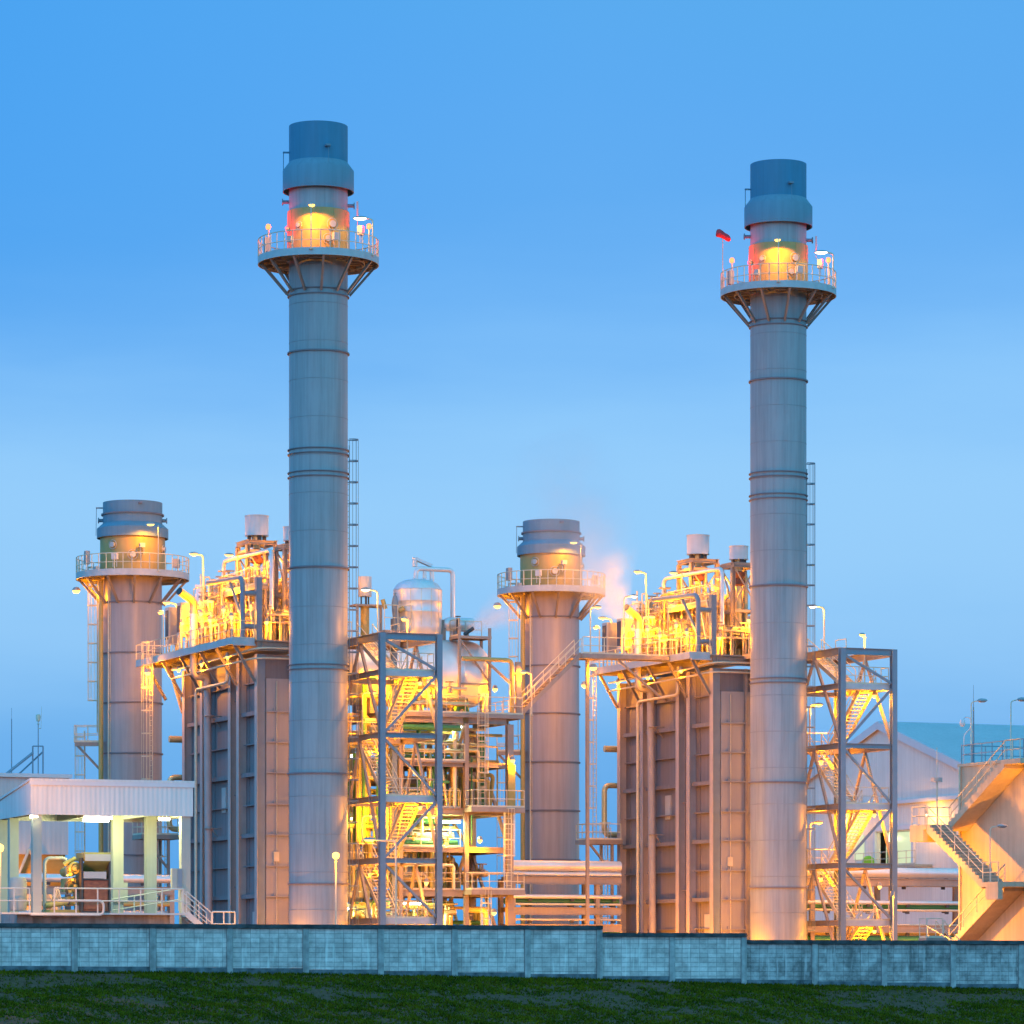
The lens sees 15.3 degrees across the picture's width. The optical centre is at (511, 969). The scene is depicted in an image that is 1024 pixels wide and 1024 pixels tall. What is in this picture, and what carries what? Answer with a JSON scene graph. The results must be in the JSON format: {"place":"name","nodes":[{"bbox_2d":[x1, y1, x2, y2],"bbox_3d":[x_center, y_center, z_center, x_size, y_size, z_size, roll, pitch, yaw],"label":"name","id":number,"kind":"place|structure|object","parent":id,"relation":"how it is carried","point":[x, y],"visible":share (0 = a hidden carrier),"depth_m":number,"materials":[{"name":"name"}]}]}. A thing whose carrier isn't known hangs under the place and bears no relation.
{"place":"outdoors","nodes":[
{"label":"outdoors","id":0,"kind":"place"},
{"bbox_2d":[0,773,71,909],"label":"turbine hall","id":1,"kind":"structure","parent":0,"point":[54,838],"depth_m":299.34,"materials":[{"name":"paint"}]},
{"bbox_2d":[6,707,43,773],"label":"antenna mast","id":2,"kind":"object","parent":1,"relation":"on","point":[38,717],"visible":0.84,"depth_m":302.95,"materials":[{"name":"grey metal"}]},
{"bbox_2d":[350,731,446,924],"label":"steel structure","id":3,"kind":"object","parent":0,"point":[413,781],"visible":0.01,"depth_m":251.93,"materials":[{"name":"paint"}]},
{"bbox_2d":[0,969,1023,1023],"bbox_3d":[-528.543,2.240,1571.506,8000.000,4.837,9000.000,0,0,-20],"label":"ground","id":4,"kind":"structure","parent":0,"point":[914,996],"depth_m":161.96,"materials":[{"name":"plant"}]},
{"bbox_2d":[19,873,173,923],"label":"pipe rack","id":5,"kind":"object","parent":4,"relation":"on","point":[127,879],"visible":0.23,"depth_m":234.07,"materials":[{"name":"metal"}]},
{"bbox_2d":[0,778,235,923],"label":"open shelter","id":6,"kind":"object","parent":4,"relation":"on","point":[147,802],"visible":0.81,"depth_m":171.81,"materials":[{"name":"paint"}]},
{"bbox_2d":[9,877,26,910],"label":"fuel tank","id":7,"kind":"object","parent":6,"relation":"on","point":[18,882],"visible":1,"depth_m":170.50,"materials":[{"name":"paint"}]},
{"bbox_2d":[42,852,110,912],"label":"pump engine","id":8,"kind":"object","parent":6,"relation":"on","point":[87,873],"visible":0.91,"depth_m":171.57,"materials":[{"name":"metal"}]},
{"bbox_2d":[83,815,112,818],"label":"fluorescent lamp","id":9,"kind":"object","parent":6,"relation":"attached to","point":[97,816],"visible":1,"depth_m":171.13,"materials":[{"name":"grey"}]},
{"bbox_2d":[112,883,127,899],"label":"wall box","id":10,"kind":"object","parent":6,"relation":"attached to","point":[123,893],"visible":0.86,"depth_m":176.12,"materials":[{"name":"paint"}]},
{"bbox_2d":[171,868,181,887],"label":"control box","id":11,"kind":"object","parent":6,"relation":"attached to","point":[176,877],"visible":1,"depth_m":172.32,"materials":[{"name":"paint"}]},
{"bbox_2d":[74,500,188,910],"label":"bypass stack","id":12,"kind":"object","parent":4,"relation":"on","point":[128,578],"visible":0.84,"depth_m":260.22,"materials":[{"name":"paint"}]},
{"bbox_2d":[136,620,288,923],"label":"boiler casing","id":13,"kind":"object","parent":4,"relation":"on","point":[233,739],"visible":0.7,"depth_m":240.32,"materials":[{"name":"paint"}]},
{"bbox_2d":[132,641,178,910],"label":"caged ladder","id":14,"kind":"object","parent":13,"relation":"attached to","point":[167,836],"visible":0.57,"depth_m":250.76,"materials":[{"name":"metal"}]},
{"bbox_2d":[165,607,176,651],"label":"control cabinet","id":15,"kind":"object","parent":13,"relation":"on","point":[170,621],"visible":0.83,"depth_m":249.06,"materials":[{"name":"metal"}]},
{"bbox_2d":[177,602,189,649],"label":"control cabinet","id":16,"kind":"object","parent":13,"relation":"on","point":[183,609],"visible":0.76,"depth_m":246.96,"materials":[{"name":"metal"}]},
{"bbox_2d":[176,588,197,653],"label":"vent pipe","id":17,"kind":"object","parent":13,"relation":"on","point":[190,599],"visible":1,"depth_m":244.33,"materials":[{"name":"metal"}]},
{"bbox_2d":[184,607,201,647],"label":"pipe manifold","id":18,"kind":"object","parent":13,"relation":"on","point":[187,624],"visible":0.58,"depth_m":246.26,"materials":[{"name":"metal"}]},
{"bbox_2d":[189,552,203,607],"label":"lamp post","id":19,"kind":"object","parent":13,"relation":"on","point":[193,553],"visible":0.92,"depth_m":245.21,"materials":[{"name":"grey"}]},
{"bbox_2d":[193,584,233,609],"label":"service gallery","id":20,"kind":"object","parent":13,"relation":"on","point":[207,604],"visible":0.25,"depth_m":247.31,"materials":[{"name":"metal"}]},
{"bbox_2d":[197,605,230,643],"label":"pipe manifold","id":21,"kind":"object","parent":13,"relation":"on","point":[203,622],"visible":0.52,"depth_m":242.95,"materials":[{"name":"paint"}]},
{"bbox_2d":[198,570,234,612],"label":"pipe manifold","id":22,"kind":"object","parent":13,"relation":"on","point":[205,595],"visible":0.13,"depth_m":248.13,"materials":[{"name":"paint"}]},
{"bbox_2d":[222,787,226,812],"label":"access door","id":23,"kind":"structure","parent":13,"relation":"in","point":[224,790],"depth_m":243.97,"materials":[{"name":"metal"}]},
{"bbox_2d":[212,602,253,639],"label":"pipe manifold","id":24,"kind":"object","parent":13,"relation":"on","point":[236,625],"visible":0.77,"depth_m":239.37,"materials":[{"name":"paint"}]},
{"bbox_2d":[206,576,261,647],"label":"pipe support","id":25,"kind":"object","parent":13,"relation":"on","point":[257,593],"visible":1,"depth_m":237.32,"materials":[{"name":"grey metal"}]},
{"bbox_2d":[208,571,268,613],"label":"pipe manifold","id":26,"kind":"object","parent":13,"relation":"on","point":[215,609],"visible":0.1,"depth_m":245.68,"materials":[{"name":"paint"}]},
{"bbox_2d":[222,548,272,625],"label":"header pipe","id":27,"kind":"object","parent":26,"relation":"attached to","point":[255,553],"visible":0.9,"depth_m":239.10,"materials":[{"name":"metal"}]},
{"bbox_2d":[223,566,267,639],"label":"service gallery","id":28,"kind":"object","parent":13,"relation":"on","point":[248,587],"visible":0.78,"depth_m":240.48,"materials":[{"name":"metal"}]},
{"bbox_2d":[235,514,277,636],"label":"vent silencer","id":29,"kind":"object","parent":13,"relation":"on","point":[256,527],"visible":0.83,"depth_m":244.37,"materials":[{"name":"white paint"}]},
{"bbox_2d":[237,566,288,639],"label":"pipe manifold","id":30,"kind":"object","parent":13,"relation":"on","point":[252,598],"visible":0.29,"depth_m":242.29,"materials":[{"name":"metal"}]},
{"bbox_2d":[245,600,288,640],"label":"pipe manifold","id":31,"kind":"object","parent":13,"relation":"on","point":[253,612],"visible":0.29,"depth_m":240.49,"materials":[{"name":"metal"}]},
{"bbox_2d":[262,605,288,640],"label":"pipe manifold","id":32,"kind":"object","parent":13,"relation":"on","point":[275,621],"visible":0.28,"depth_m":238.94,"materials":[{"name":"paint"}]},
{"bbox_2d":[273,526,288,640],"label":"vent silencer","id":33,"kind":"object","parent":13,"relation":"on","point":[283,548],"visible":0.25,"depth_m":241.06,"materials":[{"name":"white paint"}]},
{"bbox_2d":[258,120,378,928],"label":"exhaust stack","id":34,"kind":"object","parent":4,"relation":"on","point":[318,171],"visible":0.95,"depth_m":231.44,"materials":[{"name":"paint"}]},
{"bbox_2d":[353,216,374,255],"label":"lamp post","id":35,"kind":"object","parent":34,"relation":"on","point":[359,217],"visible":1,"depth_m":231.38,"materials":[{"name":"grey"}]},
{"bbox_2d":[332,852,339,924],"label":"street lamp","id":36,"kind":"object","parent":4,"relation":"on","point":[335,855],"visible":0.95,"depth_m":204.96,"materials":[{"name":"grey"}]},
{"bbox_2d":[348,719,369,917],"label":"steel support","id":37,"kind":"object","parent":4,"relation":"on","point":[365,848],"visible":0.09,"depth_m":243.73,"materials":[{"name":"paint"}]},
{"bbox_2d":[348,846,363,901],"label":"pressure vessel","id":38,"kind":"object","parent":37,"relation":"on","point":[361,894],"visible":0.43,"depth_m":244.27,"materials":[{"name":"metal"}]},
{"bbox_2d":[348,735,374,890],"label":"pipe manifold","id":39,"kind":"object","parent":37,"relation":"attached to","point":[369,844],"visible":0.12,"depth_m":243.38,"materials":[{"name":"metal"}]},
{"bbox_2d":[363,837,396,924],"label":"street lamp","id":40,"kind":"object","parent":4,"relation":"on","point":[369,839],"visible":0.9,"depth_m":211.96,"materials":[{"name":"grey"}]},
{"bbox_2d":[348,621,442,924],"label":"stair tower","id":41,"kind":"structure","parent":4,"relation":"on","point":[381,643],"depth_m":232.87,"materials":[{"name":"grey metal"}]},
{"bbox_2d":[361,587,378,631],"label":"lamp post","id":42,"kind":"object","parent":41,"relation":"on","point":[365,589],"visible":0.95,"depth_m":238.86,"materials":[{"name":"grey"}]},
{"bbox_2d":[348,897,457,924],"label":"pipe manifold","id":43,"kind":"object","parent":4,"relation":"on","point":[449,911],"visible":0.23,"depth_m":244.64,"materials":[{"name":"metal"}]},
{"bbox_2d":[362,693,524,924],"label":"steel structure","id":44,"kind":"object","parent":4,"relation":"on","point":[468,851],"visible":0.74,"depth_m":243.76,"materials":[{"name":"paint"}]},
{"bbox_2d":[348,677,389,843],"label":"pipe manifold","id":45,"kind":"object","parent":44,"relation":"on","point":[368,826],"visible":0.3,"depth_m":241.44,"materials":[{"name":"metal"}]},
{"bbox_2d":[397,852,411,889],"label":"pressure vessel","id":46,"kind":"object","parent":44,"relation":"on","point":[408,869],"visible":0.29,"depth_m":244.12,"materials":[{"name":"metal"}]},
{"bbox_2d":[371,818,454,887],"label":"pipe manifold","id":47,"kind":"object","parent":44,"relation":"on","point":[426,821],"visible":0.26,"depth_m":244.96,"materials":[{"name":"paint"}]},
{"bbox_2d":[348,636,487,713],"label":"storage tank","id":48,"kind":"object","parent":44,"relation":"on","point":[471,672],"visible":0.41,"depth_m":244.63,"materials":[{"name":"metal"}]},
{"bbox_2d":[350,576,381,636],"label":"silencer","id":49,"kind":"object","parent":48,"relation":"on","point":[365,581],"visible":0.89,"depth_m":244.40,"materials":[{"name":"white paint"}]},
{"bbox_2d":[379,592,411,632],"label":"relief valve","id":50,"kind":"object","parent":48,"relation":"on","point":[395,610],"visible":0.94,"depth_m":243.99,"materials":[{"name":"grey metal"}]},
{"bbox_2d":[391,557,454,639],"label":"deaerator","id":51,"kind":"object","parent":48,"relation":"on","point":[423,597],"visible":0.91,"depth_m":244.66,"materials":[{"name":"metal"}]},
{"bbox_2d":[386,810,459,888],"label":"pipe manifold","id":52,"kind":"object","parent":44,"relation":"on","point":[426,837],"visible":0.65,"depth_m":243.41,"materials":[{"name":"green paint"}]},
{"bbox_2d":[386,721,460,805],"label":"pipe manifold","id":53,"kind":"object","parent":44,"relation":"on","point":[452,730],"visible":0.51,"depth_m":243.55,"materials":[{"name":"green paint"}]},
{"bbox_2d":[389,681,468,711],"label":"pipe manifold","id":54,"kind":"object","parent":44,"relation":"on","point":[431,687],"visible":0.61,"depth_m":243.20,"materials":[{"name":"paint"}]},
{"bbox_2d":[372,737,486,804],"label":"pipe manifold","id":55,"kind":"object","parent":44,"relation":"on","point":[480,749],"visible":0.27,"depth_m":247.73,"materials":[{"name":"green paint"}]},
{"bbox_2d":[449,618,491,711],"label":"vent platform","id":56,"kind":"structure","parent":44,"relation":"on","point":[459,637],"depth_m":245.27,"materials":[{"name":"metal"}]},
{"bbox_2d":[443,616,474,640],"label":"vent drum","id":57,"kind":"object","parent":56,"relation":"on","point":[470,626],"visible":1,"depth_m":246.27,"materials":[{"name":"metal"}]},
{"bbox_2d":[454,862,498,887],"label":"pipe manifold","id":58,"kind":"object","parent":44,"relation":"on","point":[476,875],"visible":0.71,"depth_m":246.82,"materials":[{"name":"paint"}]},
{"bbox_2d":[457,728,501,807],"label":"pipe manifold","id":59,"kind":"object","parent":44,"relation":"on","point":[489,785],"visible":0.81,"depth_m":245.42,"materials":[{"name":"paint"}]},
{"bbox_2d":[461,656,513,712],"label":"insulated pipe","id":60,"kind":"object","parent":44,"relation":"on","point":[493,659],"visible":1,"depth_m":245.34,"materials":[{"name":"metal"}]},
{"bbox_2d":[514,662,521,712],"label":"pipe post","id":61,"kind":"object","parent":44,"relation":"on","point":[518,681],"visible":1,"depth_m":245.55,"materials":[{"name":"metal"}]},
{"bbox_2d":[453,906,487,924],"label":"pipe manifold","id":62,"kind":"object","parent":4,"relation":"on","point":[475,911],"visible":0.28,"depth_m":246.73,"materials":[{"name":"yellow paint"}]},
{"bbox_2d":[0,923,1023,988],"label":"boundary wall","id":63,"kind":"structure","parent":4,"relation":"on","point":[558,951],"depth_m":167.38,"materials":[{"name":"concrete"}]},
{"bbox_2d":[497,519,604,923],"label":"bypass stack","id":64,"kind":"object","parent":4,"relation":"on","point":[548,593],"visible":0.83,"depth_m":271.26,"materials":[{"name":"metal"}]},
{"bbox_2d":[498,860,621,932],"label":"pipe rack","id":65,"kind":"object","parent":4,"relation":"on","point":[600,872],"visible":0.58,"depth_m":249.86,"materials":[{"name":"metal"}]},
{"bbox_2d":[514,636,678,925],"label":"crossover stair","id":66,"kind":"object","parent":4,"relation":"on","point":[556,676],"visible":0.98,"depth_m":248.68,"materials":[{"name":"metal"}]},
{"bbox_2d":[623,594,637,652],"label":"lamp post","id":67,"kind":"object","parent":66,"relation":"on","point":[633,595],"visible":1,"depth_m":248.78,"materials":[{"name":"grey"}]},
{"bbox_2d":[591,635,749,939],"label":"boiler casing","id":68,"kind":"object","parent":4,"relation":"on","point":[682,750],"visible":0.73,"depth_m":252.60,"materials":[{"name":"paint"}]},
{"bbox_2d":[575,669,622,923],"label":"caged ladder","id":69,"kind":"object","parent":68,"relation":"attached to","point":[605,841],"visible":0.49,"depth_m":260.57,"materials":[{"name":"metal"}]},
{"bbox_2d":[602,622,616,666],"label":"control cabinet","id":70,"kind":"object","parent":68,"relation":"on","point":[609,629],"visible":0.61,"depth_m":260.09,"materials":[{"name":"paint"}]},
{"bbox_2d":[617,618,631,663],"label":"control cabinet","id":71,"kind":"object","parent":68,"relation":"on","point":[628,623],"visible":0.65,"depth_m":258.00,"materials":[{"name":"metal"}]},
{"bbox_2d":[625,604,641,653],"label":"vent pipe","id":72,"kind":"object","parent":68,"relation":"on","point":[633,613],"visible":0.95,"depth_m":255.33,"materials":[{"name":"metal"}]},
{"bbox_2d":[626,623,644,661],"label":"pipe manifold","id":73,"kind":"object","parent":68,"relation":"on","point":[631,641],"visible":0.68,"depth_m":257.18,"materials":[{"name":"metal"}]},
{"bbox_2d":[633,570,646,653],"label":"lamp post","id":74,"kind":"object","parent":68,"relation":"on","point":[637,571],"visible":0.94,"depth_m":256.21,"materials":[{"name":"grey"}]},
{"bbox_2d":[643,621,675,654],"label":"pipe manifold","id":75,"kind":"object","parent":68,"relation":"on","point":[652,632],"visible":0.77,"depth_m":253.81,"materials":[{"name":"paint"}]},
{"bbox_2d":[636,587,688,628],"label":"pipe manifold","id":76,"kind":"object","parent":68,"relation":"on","point":[641,613],"visible":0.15,"depth_m":259.15,"materials":[{"name":"paint"}]},
{"bbox_2d":[665,795,671,819],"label":"access door","id":77,"kind":"structure","parent":68,"relation":"in","point":[668,799],"depth_m":254.99,"materials":[{"name":"metal"}]},
{"bbox_2d":[649,588,708,653],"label":"pipe manifold","id":78,"kind":"object","parent":68,"relation":"on","point":[661,616],"visible":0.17,"depth_m":256.49,"materials":[{"name":"paint"}]},
{"bbox_2d":[662,567,723,640],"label":"header pipe","id":79,"kind":"object","parent":78,"relation":"attached to","point":[666,578],"visible":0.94,"depth_m":250.80,"materials":[{"name":"metal"}]},
{"bbox_2d":[661,618,704,654],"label":"pipe manifold","id":80,"kind":"object","parent":68,"relation":"on","point":[680,633],"visible":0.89,"depth_m":250.63,"materials":[{"name":"paint"}]},
{"bbox_2d":[652,593,715,661],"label":"pipe support","id":81,"kind":"object","parent":68,"relation":"on","point":[711,610],"visible":1,"depth_m":248.31,"materials":[{"name":"grey metal"}]},
{"bbox_2d":[666,584,717,653],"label":"service gallery","id":82,"kind":"object","parent":68,"relation":"on","point":[676,610],"visible":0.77,"depth_m":252.30,"materials":[{"name":"metal"}]},
{"bbox_2d":[676,534,719,627],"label":"vent silencer","id":83,"kind":"object","parent":68,"relation":"on","point":[697,549],"visible":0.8,"depth_m":255.34,"materials":[{"name":"metal"}]},
{"bbox_2d":[681,584,729,654],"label":"pipe manifold","id":84,"kind":"object","parent":68,"relation":"on","point":[727,607],"visible":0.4,"depth_m":253.31,"materials":[{"name":"metal"}]},
{"bbox_2d":[704,914,709,932],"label":"access door","id":85,"kind":"structure","parent":68,"relation":"in","point":[706,916],"depth_m":249.57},
{"bbox_2d":[701,615,749,653],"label":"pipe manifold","id":86,"kind":"object","parent":68,"relation":"on","point":[739,646],"visible":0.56,"depth_m":251.71,"materials":[{"name":"paint"}]},
{"bbox_2d":[716,622,749,654],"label":"pipe manifold","id":87,"kind":"object","parent":68,"relation":"on","point":[731,638],"visible":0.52,"depth_m":250.10,"materials":[{"name":"paint"}]},
{"bbox_2d":[719,545,749,654],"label":"vent silencer","id":88,"kind":"object","parent":68,"relation":"on","point":[738,566],"visible":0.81,"depth_m":252.04,"materials":[{"name":"metal"}]},
{"bbox_2d":[720,159,835,939],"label":"exhaust stack","id":89,"kind":"object","parent":4,"relation":"on","point":[779,205],"visible":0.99,"depth_m":242.43,"materials":[{"name":"beige paint"}]},
{"bbox_2d":[716,229,730,287],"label":"windsock","id":90,"kind":"object","parent":89,"relation":"on","point":[720,233],"visible":1,"depth_m":243.34,"materials":[{"name":"fabric"}]},
{"bbox_2d":[814,250,834,287],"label":"lamp post","id":91,"kind":"object","parent":89,"relation":"on","point":[820,252],"visible":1,"depth_m":242.38,"materials":[{"name":"grey"}]},
{"bbox_2d":[743,638,896,939],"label":"stair tower","id":92,"kind":"structure","parent":4,"relation":"on","point":[837,659],"depth_m":243.88,"materials":[{"name":"metal"}]},
{"bbox_2d":[806,868,957,939],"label":"pipe rack","id":93,"kind":"object","parent":4,"relation":"on","point":[942,878],"visible":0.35,"depth_m":255.63,"materials":[{"name":"metal"}]},
{"bbox_2d":[919,918,959,940],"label":"steel steps","id":94,"kind":"structure","parent":4,"relation":"on","point":[935,937],"depth_m":214.41,"materials":[{"name":"paint"}]},
{"bbox_2d":[910,738,1023,940],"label":"concrete stair","id":95,"kind":"object","parent":4,"relation":"on","point":[1001,897],"visible":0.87,"depth_m":220.34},
{"bbox_2d":[931,777,941,823],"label":"antenna post","id":96,"kind":"object","parent":95,"relation":"on","point":[936,779],"visible":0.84,"depth_m":225.24,"materials":[{"name":"metal"}]},
{"bbox_2d":[1010,697,1023,758],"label":"lamp post","id":97,"kind":"object","parent":95,"relation":"on","point":[1020,699],"visible":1,"depth_m":217.22,"materials":[{"name":"metal"}]},
{"bbox_2d":[957,738,1023,940],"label":"concrete building","id":98,"kind":"structure","parent":4,"relation":"on","point":[1006,807],"depth_m":221.09,"materials":[{"name":"beige concrete"}]},
{"bbox_2d":[960,717,970,763],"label":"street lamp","id":99,"kind":"object","parent":98,"relation":"on","point":[962,722],"visible":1,"depth_m":224.82,"materials":[{"name":"metal"}]},
{"bbox_2d":[0,0,1023,924],"label":"sky","id":100,"kind":"structure","parent":0,"point":[542,328],"materials":[{"name":"blue"}]},
{"bbox_2d":[806,721,1023,923],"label":"hall building","id":101,"kind":"structure","parent":0,"point":[926,752],"depth_m":307.15,"materials":[{"name":"grey"}]},
{"bbox_2d":[854,835,863,859],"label":"window","id":102,"kind":"structure","parent":101,"relation":"in","point":[861,850],"depth_m":313.34,"materials":[{"name":"grey"}]},
{"bbox_2d":[886,831,910,862],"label":"doorway","id":103,"kind":"structure","parent":101,"relation":"in","point":[903,838],"depth_m":308.33,"materials":[{"name":"grey"}]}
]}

